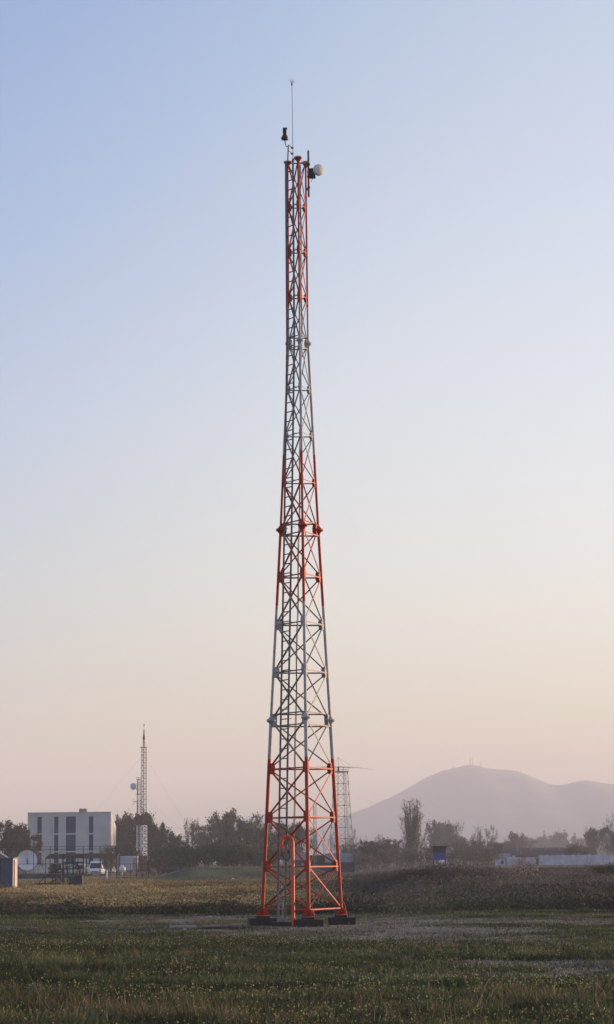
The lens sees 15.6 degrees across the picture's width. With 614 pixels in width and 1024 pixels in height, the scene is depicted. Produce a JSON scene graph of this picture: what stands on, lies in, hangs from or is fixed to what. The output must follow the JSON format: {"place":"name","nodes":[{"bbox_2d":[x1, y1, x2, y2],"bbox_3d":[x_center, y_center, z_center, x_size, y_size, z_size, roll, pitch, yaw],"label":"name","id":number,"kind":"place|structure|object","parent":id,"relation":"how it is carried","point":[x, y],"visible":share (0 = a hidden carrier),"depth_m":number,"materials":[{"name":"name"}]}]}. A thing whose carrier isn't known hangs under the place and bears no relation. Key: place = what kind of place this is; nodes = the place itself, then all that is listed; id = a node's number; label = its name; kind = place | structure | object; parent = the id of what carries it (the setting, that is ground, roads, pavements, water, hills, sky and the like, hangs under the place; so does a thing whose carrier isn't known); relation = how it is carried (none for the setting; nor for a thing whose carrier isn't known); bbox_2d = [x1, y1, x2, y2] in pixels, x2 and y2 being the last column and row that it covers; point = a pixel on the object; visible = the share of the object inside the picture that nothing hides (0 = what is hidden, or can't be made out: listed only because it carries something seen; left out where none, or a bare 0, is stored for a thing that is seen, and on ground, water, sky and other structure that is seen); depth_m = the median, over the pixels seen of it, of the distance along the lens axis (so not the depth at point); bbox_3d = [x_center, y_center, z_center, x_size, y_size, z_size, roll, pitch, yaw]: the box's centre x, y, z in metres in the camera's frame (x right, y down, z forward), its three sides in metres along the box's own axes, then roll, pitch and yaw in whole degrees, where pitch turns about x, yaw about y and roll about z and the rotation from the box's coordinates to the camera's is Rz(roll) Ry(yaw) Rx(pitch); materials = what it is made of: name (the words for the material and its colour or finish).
{"place":"outdoors","nodes":[
{"label":"outdoors","id":0,"kind":"place"},
{"bbox_2d":[153,814,314,861],"bbox_3d":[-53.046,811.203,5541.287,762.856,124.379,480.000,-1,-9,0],"label":"hill","id":1,"kind":"structure","parent":0,"point":[263,820],"depth_m":5526.72,"materials":[{"name":"grey"}]},
{"bbox_2d":[0,905,613,1023],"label":"meadow grass","id":2,"kind":"structure","parent":0,"point":[600,994],"depth_m":35.15,"materials":[{"name":"green plant"}]},
{"bbox_2d":[0,861,613,997],"bbox_3d":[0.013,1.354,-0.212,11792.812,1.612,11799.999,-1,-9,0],"label":"ground","id":3,"kind":"structure","parent":0,"point":[253,875],"depth_m":72.00,"materials":[{"name":"green plant"}]},
{"bbox_2d":[0,852,18,887],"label":"blue shed","id":4,"kind":"structure","parent":3,"relation":"on","point":[8,871],"depth_m":160.02,"materials":[{"name":"paint"}]},
{"bbox_2d":[0,820,24,856],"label":"broadleaf tree","id":5,"kind":"object","parent":3,"relation":"on","point":[7,841],"visible":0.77,"depth_m":296.76,"materials":[{"name":"green plant"}]},
{"bbox_2d":[0,820,31,846],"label":"broadleaf tree","id":6,"kind":"object","parent":3,"relation":"on","point":[25,833],"visible":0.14,"depth_m":304.63,"materials":[{"name":"green plant"}]},
{"bbox_2d":[8,846,44,872],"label":"shrub","id":7,"kind":"object","parent":3,"relation":"on","point":[18,867],"visible":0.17,"depth_m":281.60,"materials":[{"name":"green plant"}]},
{"bbox_2d":[10,831,43,872],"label":"broadleaf tree","id":8,"kind":"object","parent":3,"relation":"on","point":[25,845],"visible":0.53,"depth_m":286.29,"materials":[{"name":"green plant"}]},
{"bbox_2d":[17,850,36,872],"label":"satellite dish","id":9,"kind":"object","parent":3,"relation":"on","point":[25,861],"visible":0.94,"depth_m":259.12,"materials":[{"name":"white paint"}]},
{"bbox_2d":[17,873,84,878],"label":"plinth wall","id":10,"kind":"structure","parent":3,"relation":"on","point":[29,875],"depth_m":246.80,"materials":[{"name":"grey concrete"}]},
{"bbox_2d":[48,863,64,872],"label":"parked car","id":11,"kind":"object","parent":3,"relation":"on","point":[53,865],"visible":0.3,"depth_m":299.54,"materials":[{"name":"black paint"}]},
{"bbox_2d":[0,846,116,878],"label":"pipe fence","id":12,"kind":"object","parent":3,"relation":"on","point":[50,849],"visible":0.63,"depth_m":235.21,"materials":[{"name":"metal"}]},
{"bbox_2d":[34,854,84,884],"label":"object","id":13,"kind":"object","parent":3,"relation":"on","point":[67,868],"visible":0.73,"depth_m":170.32,"materials":[{"name":"paint"}]},
{"bbox_2d":[28,808,115,872],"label":"office building","id":14,"kind":"structure","parent":3,"relation":"on","point":[82,827],"depth_m":396.07,"materials":[{"name":"white concrete"}]},
{"bbox_2d":[37,816,41,833],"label":"window","id":15,"kind":"structure","parent":14,"relation":"in","point":[39,818],"depth_m":396.29,"materials":[{"name":"blue glass"}]},
{"bbox_2d":[54,816,58,833],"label":"window","id":16,"kind":"structure","parent":14,"relation":"in","point":[56,818],"depth_m":396.29,"materials":[{"name":"blue glass"}]},
{"bbox_2d":[65,834,75,850],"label":"window","id":17,"kind":"structure","parent":14,"relation":"in","point":[70,838],"depth_m":395.90,"materials":[{"name":"blue glass"}]},
{"bbox_2d":[66,816,75,833],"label":"window","id":18,"kind":"structure","parent":14,"relation":"in","point":[70,820],"depth_m":396.29,"materials":[{"name":"blue glass"}]},
{"bbox_2d":[89,816,93,832],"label":"window","id":19,"kind":"structure","parent":14,"relation":"in","point":[91,818],"depth_m":396.29,"materials":[{"name":"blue glass"}]},
{"bbox_2d":[69,875,83,884],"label":"tarpaulin box","id":20,"kind":"object","parent":3,"relation":"on","point":[76,880],"visible":0.71,"depth_m":165.80,"materials":[{"name":"grey"}]},
{"bbox_2d":[45,853,119,875],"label":"carport","id":21,"kind":"object","parent":3,"relation":"on","point":[90,855],"visible":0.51,"depth_m":299.09,"materials":[{"name":"paint"}]},
{"bbox_2d":[87,861,105,875],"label":"parked van","id":22,"kind":"object","parent":3,"relation":"on","point":[94,867],"visible":0.77,"depth_m":289.26,"materials":[{"name":"white paint"}]},
{"bbox_2d":[99,845,117,876],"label":"shrub","id":23,"kind":"object","parent":3,"relation":"on","point":[110,860],"visible":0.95,"depth_m":258.73,"materials":[{"name":"green plant"}]},
{"bbox_2d":[114,811,129,846],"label":"broadleaf tree","id":24,"kind":"object","parent":3,"relation":"on","point":[122,835],"visible":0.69,"depth_m":425.45,"materials":[{"name":"green plant"}]},
{"bbox_2d":[105,839,147,871],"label":"shrub","id":25,"kind":"object","parent":3,"relation":"on","point":[124,850],"visible":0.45,"depth_m":394.34,"materials":[{"name":"green plant"}]},
{"bbox_2d":[117,856,135,874],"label":"container","id":26,"kind":"object","parent":3,"relation":"on","point":[127,861],"visible":0.61,"depth_m":301.33,"materials":[{"name":"metal"}]},
{"bbox_2d":[48,724,212,875],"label":"guyed mast","id":27,"kind":"object","parent":3,"relation":"on","point":[144,804],"visible":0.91,"depth_m":277.72,"materials":[{"name":"white metal"}]},
{"bbox_2d":[117,808,148,849],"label":"broadleaf tree","id":28,"kind":"object","parent":3,"relation":"on","point":[131,831],"visible":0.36,"depth_m":435.01,"materials":[{"name":"green plant"}]},
{"bbox_2d":[136,777,141,875],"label":"dish mast","id":29,"kind":"object","parent":3,"relation":"on","point":[137,822],"visible":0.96,"depth_m":273.26,"materials":[{"name":"metal"}]},
{"bbox_2d":[132,809,155,866],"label":"broadleaf tree","id":30,"kind":"object","parent":3,"relation":"on","point":[150,818],"visible":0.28,"depth_m":438.17,"materials":[{"name":"green plant"}]},
{"bbox_2d":[138,852,173,875],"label":"shrub","id":31,"kind":"object","parent":3,"relation":"on","point":[161,862],"visible":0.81,"depth_m":286.19,"materials":[{"name":"green plant"}]},
{"bbox_2d":[147,819,171,870],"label":"broadleaf tree","id":32,"kind":"object","parent":3,"relation":"on","point":[154,833],"visible":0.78,"depth_m":434.49,"materials":[{"name":"green plant"}]},
{"bbox_2d":[154,822,167,868],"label":"conifer","id":33,"kind":"object","parent":3,"relation":"on","point":[162,842],"visible":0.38,"depth_m":385.88,"materials":[{"name":"green plant"}]},
{"bbox_2d":[147,844,177,873],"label":"shrub","id":34,"kind":"object","parent":3,"relation":"on","point":[171,859],"visible":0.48,"depth_m":325.15,"materials":[{"name":"green plant"}]},
{"bbox_2d":[163,831,182,847],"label":"broadleaf tree","id":35,"kind":"object","parent":3,"relation":"on","point":[172,839],"visible":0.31,"depth_m":419.12,"materials":[{"name":"green plant"}]},
{"bbox_2d":[168,842,202,868],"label":"shrub","id":36,"kind":"object","parent":3,"relation":"on","point":[186,857],"visible":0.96,"depth_m":320.57,"materials":[{"name":"green plant"}]},
{"bbox_2d":[183,817,197,866],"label":"sparse tree","id":37,"kind":"object","parent":3,"relation":"on","point":[187,833],"visible":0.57,"depth_m":426.03,"materials":[{"name":"green plant"}]},
{"bbox_2d":[190,818,208,857],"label":"sparse tree","id":38,"kind":"object","parent":3,"relation":"on","point":[200,835],"visible":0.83,"depth_m":415.82,"materials":[{"name":"green plant"}]},
{"bbox_2d":[189,824,222,866],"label":"broadleaf tree","id":39,"kind":"object","parent":3,"relation":"on","point":[209,839],"visible":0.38,"depth_m":420.70,"materials":[{"name":"green plant"}]},
{"bbox_2d":[194,840,230,866],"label":"shrub","id":40,"kind":"object","parent":3,"relation":"on","point":[210,851],"visible":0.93,"depth_m":317.64,"materials":[{"name":"green plant"}]},
{"bbox_2d":[207,811,230,842],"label":"sparse tree","id":41,"kind":"object","parent":3,"relation":"on","point":[214,822],"visible":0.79,"depth_m":425.89,"materials":[{"name":"green plant"}]},
{"bbox_2d":[205,807,237,844],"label":"broadleaf tree","id":42,"kind":"object","parent":3,"relation":"on","point":[228,833],"visible":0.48,"depth_m":430.92,"materials":[{"name":"green plant"}]},
{"bbox_2d":[218,840,259,865],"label":"shrub","id":43,"kind":"object","parent":3,"relation":"on","point":[231,853],"visible":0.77,"depth_m":315.82,"materials":[{"name":"green plant"}]},
{"bbox_2d":[223,812,263,864],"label":"broadleaf tree","id":44,"kind":"object","parent":3,"relation":"on","point":[239,825],"visible":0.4,"depth_m":414.26,"materials":[{"name":"green plant"}]},
{"bbox_2d":[233,844,269,865],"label":"shrub","id":45,"kind":"object","parent":3,"relation":"on","point":[259,854],"visible":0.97,"depth_m":313.58,"materials":[{"name":"green plant"}]},
{"bbox_2d":[238,823,275,848],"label":"broadleaf tree","id":46,"kind":"object","parent":3,"relation":"on","point":[256,838],"visible":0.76,"depth_m":404.68,"materials":[{"name":"green plant"}]},
{"bbox_2d":[249,842,277,865],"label":"shrub","id":47,"kind":"object","parent":3,"relation":"on","point":[261,849],"visible":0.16,"depth_m":317.71,"materials":[{"name":"green plant"}]},
{"bbox_2d":[262,829,287,864],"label":"broadleaf tree","id":48,"kind":"object","parent":3,"relation":"on","point":[274,838],"visible":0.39,"depth_m":399.91,"materials":[{"name":"green plant"}]},
{"bbox_2d":[262,843,297,865],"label":"shrub","id":49,"kind":"object","parent":3,"relation":"on","point":[271,851],"visible":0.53,"depth_m":313.48,"materials":[{"name":"green plant"}]},
{"bbox_2d":[272,922,291,926],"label":"footing","id":50,"kind":"object","parent":3,"relation":"on","point":[278,924],"visible":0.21,"depth_m":67.66,"materials":[{"name":"concrete"}]},
{"bbox_2d":[273,819,309,851],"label":"broadleaf tree","id":51,"kind":"object","parent":3,"relation":"on","point":[300,829],"visible":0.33,"depth_m":424.98,"materials":[{"name":"green plant"}]},
{"bbox_2d":[294,852,305,865],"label":"blue grey hut","id":52,"kind":"object","parent":3,"relation":"on","point":[298,861],"visible":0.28,"depth_m":316.36,"materials":[{"name":"paint"}]},
{"bbox_2d":[248,156,355,926],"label":"lattice tower","id":53,"kind":"structure","parent":3,"relation":"on","point":[263,918],"depth_m":69.86,"materials":[{"name":"metal"}]},
{"bbox_2d":[281,127,288,159],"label":"signal beacon","id":54,"kind":"object","parent":53,"relation":"attached to","point":[284,137],"visible":1,"depth_m":72.40,"materials":[{"name":"metal"}]},
{"bbox_2d":[277,158,295,917],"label":"ladder","id":55,"kind":"object","parent":53,"relation":"attached to","point":[284,525],"visible":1,"depth_m":70.08,"materials":[{"name":"metal"}]},
{"bbox_2d":[280,830,294,926],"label":"conduit pipe","id":56,"kind":"object","parent":53,"relation":"attached to","point":[292,873],"visible":0.94,"depth_m":67.44,"materials":[{"name":"metal"}]},
{"bbox_2d":[293,165,302,838],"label":"feeder cable","id":57,"kind":"object","parent":53,"relation":"attached to","point":[299,507],"visible":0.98,"depth_m":69.85,"materials":[{"name":"rubber"}]},
{"bbox_2d":[299,150,309,196],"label":"antenna pole","id":58,"kind":"object","parent":53,"relation":"attached to","point":[308,167],"visible":1,"depth_m":72.04,"materials":[{"name":"metal"}]},
{"bbox_2d":[307,164,323,181],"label":"microwave dish","id":59,"kind":"object","parent":58,"relation":"attached to","point":[317,170],"visible":1,"depth_m":71.64,"materials":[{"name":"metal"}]},
{"bbox_2d":[294,826,317,850],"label":"sparse tree","id":60,"kind":"object","parent":3,"relation":"on","point":[304,834],"visible":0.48,"depth_m":414.83,"materials":[{"name":"green plant"}]},
{"bbox_2d":[0,862,613,917],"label":"scrub growth","id":61,"kind":"object","parent":3,"relation":"on","point":[539,889],"visible":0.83,"depth_m":99.47,"materials":[{"name":"green plant"}]},
{"bbox_2d":[0,930,613,1023],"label":"meadow weeds","id":62,"kind":"object","parent":3,"relation":"on","point":[301,975],"visible":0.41,"depth_m":42.81,"materials":[{"name":"green plant"}]},
{"bbox_2d":[0,911,613,978],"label":"gravel weeds","id":63,"kind":"object","parent":3,"relation":"on","point":[328,932],"visible":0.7,"depth_m":60.49,"materials":[{"name":"green plant"}]},
{"bbox_2d":[0,865,613,898],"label":"field grass","id":64,"kind":"structure","parent":3,"relation":"on","point":[156,879],"depth_m":172.10,"materials":[{"name":"plant"}]},
{"bbox_2d":[0,927,613,1023],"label":"wild flowers","id":65,"kind":"object","parent":3,"relation":"on","point":[313,984],"visible":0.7,"depth_m":32.89,"materials":[{"name":"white plant"}]},
{"bbox_2d":[2,912,613,979],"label":"pebbles","id":66,"kind":"object","parent":3,"relation":"on","point":[411,936],"visible":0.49,"depth_m":62.36,"materials":[{"name":"grey stone"}]},
{"bbox_2d":[3,871,613,914],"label":"tall weeds","id":67,"kind":"object","parent":3,"relation":"on","point":[373,909],"visible":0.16,"depth_m":103.79,"materials":[{"name":"brown plant"}]},
{"bbox_2d":[313,804,316,867],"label":"slim mast","id":68,"kind":"object","parent":3,"relation":"on","point":[314,809],"visible":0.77,"depth_m":297.11,"materials":[{"name":"grey metal"}]},
{"bbox_2d":[310,853,356,871],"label":"barn","id":69,"kind":"structure","parent":3,"relation":"on","point":[346,864],"depth_m":325.99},
{"bbox_2d":[330,767,353,852],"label":"antenna tower","id":70,"kind":"structure","parent":3,"relation":"on","point":[343,772],"depth_m":342.37,"materials":[{"name":"grey metal"}]},
{"bbox_2d":[340,827,356,852],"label":"bare tree","id":71,"kind":"object","parent":3,"relation":"on","point":[350,845],"visible":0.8,"depth_m":375.19,"materials":[{"name":"brown plant"}]},
{"bbox_2d":[335,843,362,866],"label":"broadleaf tree","id":72,"kind":"object","parent":3,"relation":"on","point":[346,848],"visible":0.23,"depth_m":394.66,"materials":[{"name":"green plant"}]},
{"bbox_2d":[342,851,380,871],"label":"shrub","id":73,"kind":"object","parent":3,"relation":"on","point":[362,860],"visible":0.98,"depth_m":325.40,"materials":[{"name":"green plant"}]},
{"bbox_2d":[358,840,391,869],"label":"broadleaf tree","id":74,"kind":"object","parent":3,"relation":"on","point":[367,849],"visible":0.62,"depth_m":346.00,"materials":[{"name":"green plant"}]},
{"bbox_2d":[380,837,402,865],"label":"broadleaf tree","id":75,"kind":"object","parent":3,"relation":"on","point":[394,844],"visible":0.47,"depth_m":394.90,"materials":[{"name":"green plant"}]},
{"bbox_2d":[394,797,427,866],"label":"poplar","id":76,"kind":"object","parent":3,"relation":"on","point":[412,826],"visible":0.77,"depth_m":375.78,"materials":[{"name":"green plant"}]},
{"bbox_2d":[407,849,436,867],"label":"shrub","id":77,"kind":"object","parent":3,"relation":"on","point":[428,858],"visible":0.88,"depth_m":345.34,"materials":[{"name":"green plant"}]},
{"bbox_2d":[425,819,447,862],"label":"broadleaf tree","id":78,"kind":"object","parent":3,"relation":"on","point":[437,835],"visible":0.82,"depth_m":741.79,"materials":[{"name":"green plant"}]},
{"bbox_2d":[424,843,451,864],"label":"broadleaf tree","id":79,"kind":"object","parent":3,"relation":"on","point":[426,849],"visible":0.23,"depth_m":434.39,"materials":[{"name":"green plant"}]},
{"bbox_2d":[431,845,447,867],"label":"guard booth","id":80,"kind":"object","parent":3,"relation":"on","point":[439,852],"visible":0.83,"depth_m":247.12,"materials":[{"name":"blue paint"}]},
{"bbox_2d":[439,822,459,862],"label":"broadleaf tree","id":81,"kind":"object","parent":3,"relation":"on","point":[455,837],"visible":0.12,"depth_m":758.82,"materials":[{"name":"green plant"}]},
{"bbox_2d":[444,835,458,863],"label":"bare tree","id":82,"kind":"object","parent":3,"relation":"on","point":[450,842],"visible":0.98,"depth_m":326.06,"materials":[{"name":"brown plant"}]},
{"bbox_2d":[442,821,464,851],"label":"sparse tree","id":83,"kind":"object","parent":3,"relation":"on","point":[451,830],"visible":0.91,"depth_m":609.92,"materials":[{"name":"green plant"}]},
{"bbox_2d":[448,834,473,858],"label":"broadleaf tree","id":84,"kind":"object","parent":3,"relation":"on","point":[462,839],"visible":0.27,"depth_m":708.23,"materials":[{"name":"green plant"}]},
{"bbox_2d":[482,825,497,863],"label":"sparse tree","id":85,"kind":"object","parent":3,"relation":"on","point":[491,839],"visible":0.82,"depth_m":508.81,"materials":[{"name":"green plant"}]},
{"bbox_2d":[483,843,504,865],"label":"broadleaf tree","id":86,"kind":"object","parent":3,"relation":"on","point":[498,849],"visible":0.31,"depth_m":433.57,"materials":[{"name":"green plant"}]},
{"bbox_2d":[495,853,509,864],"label":"outbuilding","id":87,"kind":"structure","parent":3,"relation":"on","point":[501,861],"depth_m":442.75,"materials":[{"name":"white concrete"}]},
{"bbox_2d":[507,831,528,847],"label":"broadleaf tree","id":88,"kind":"object","parent":3,"relation":"on","point":[515,839],"visible":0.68,"depth_m":810.51,"materials":[{"name":"green plant"}]},
{"bbox_2d":[509,851,543,876],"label":"blossom shrub","id":89,"kind":"object","parent":3,"relation":"on","point":[522,865],"visible":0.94,"depth_m":122.03,"materials":[{"name":"grey plant"}]},
{"bbox_2d":[504,1000,569,1015],"bbox_3d":[2.822,6.199,27.841,1.715,0.251,4.095,-1,-9,0],"label":"dead weed clump","id":90,"kind":"object","parent":3,"relation":"on","point":[533,1004],"visible":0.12,"depth_m":27.65,"materials":[{"name":"brown plant"}]},
{"bbox_2d":[524,837,549,847],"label":"broadleaf tree","id":91,"kind":"object","parent":3,"relation":"on","point":[542,843],"visible":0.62,"depth_m":1313.72,"materials":[{"name":"green plant"}]},
{"bbox_2d":[494,846,595,864],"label":"long shed","id":92,"kind":"structure","parent":3,"relation":"on","point":[532,852],"depth_m":465.50,"materials":[{"name":"metal"}]},
{"bbox_2d":[550,830,569,847],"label":"broadleaf tree","id":93,"kind":"object","parent":3,"relation":"on","point":[558,839],"visible":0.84,"depth_m":1261.88,"materials":[{"name":"green plant"}]},
{"bbox_2d":[538,854,613,864],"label":"panel wall","id":94,"kind":"structure","parent":3,"relation":"on","point":[577,859],"depth_m":444.56,"materials":[{"name":"metal"}]},
{"bbox_2d":[563,839,596,856],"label":"shrub","id":95,"kind":"object","parent":3,"relation":"on","point":[572,850],"visible":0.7,"depth_m":455.26,"materials":[{"name":"green plant"}]},
{"bbox_2d":[583,826,608,854],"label":"broadleaf tree","id":96,"kind":"object","parent":3,"relation":"on","point":[592,835],"visible":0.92,"depth_m":676.02,"materials":[{"name":"green plant"}]},
{"bbox_2d":[585,862,613,875],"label":"shrub","id":97,"kind":"object","parent":3,"relation":"on","point":[609,867],"visible":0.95,"depth_m":138.25,"materials":[{"name":"green plant"}]},
{"bbox_2d":[599,813,613,843],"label":"bare tree","id":98,"kind":"object","parent":3,"relation":"on","point":[609,833],"visible":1,"depth_m":297.53,"materials":[{"name":"brown plant"}]},
{"bbox_2d":[603,836,613,854],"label":"broadleaf tree","id":99,"kind":"object","parent":3,"relation":"on","point":[610,847],"visible":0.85,"depth_m":608.39,"materials":[{"name":"green plant"}]},
{"bbox_2d":[0,0,613,852],"label":"sky","id":100,"kind":"structure","parent":0,"point":[460,212],"materials":[{"name":"blue"}]},
{"bbox_2d":[215,765,613,862],"bbox_3d":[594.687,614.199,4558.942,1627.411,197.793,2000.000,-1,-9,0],"label":"mountain","id":101,"kind":"structure","parent":0,"point":[504,803],"depth_m":4157.27,"materials":[{"name":"grey stone"}]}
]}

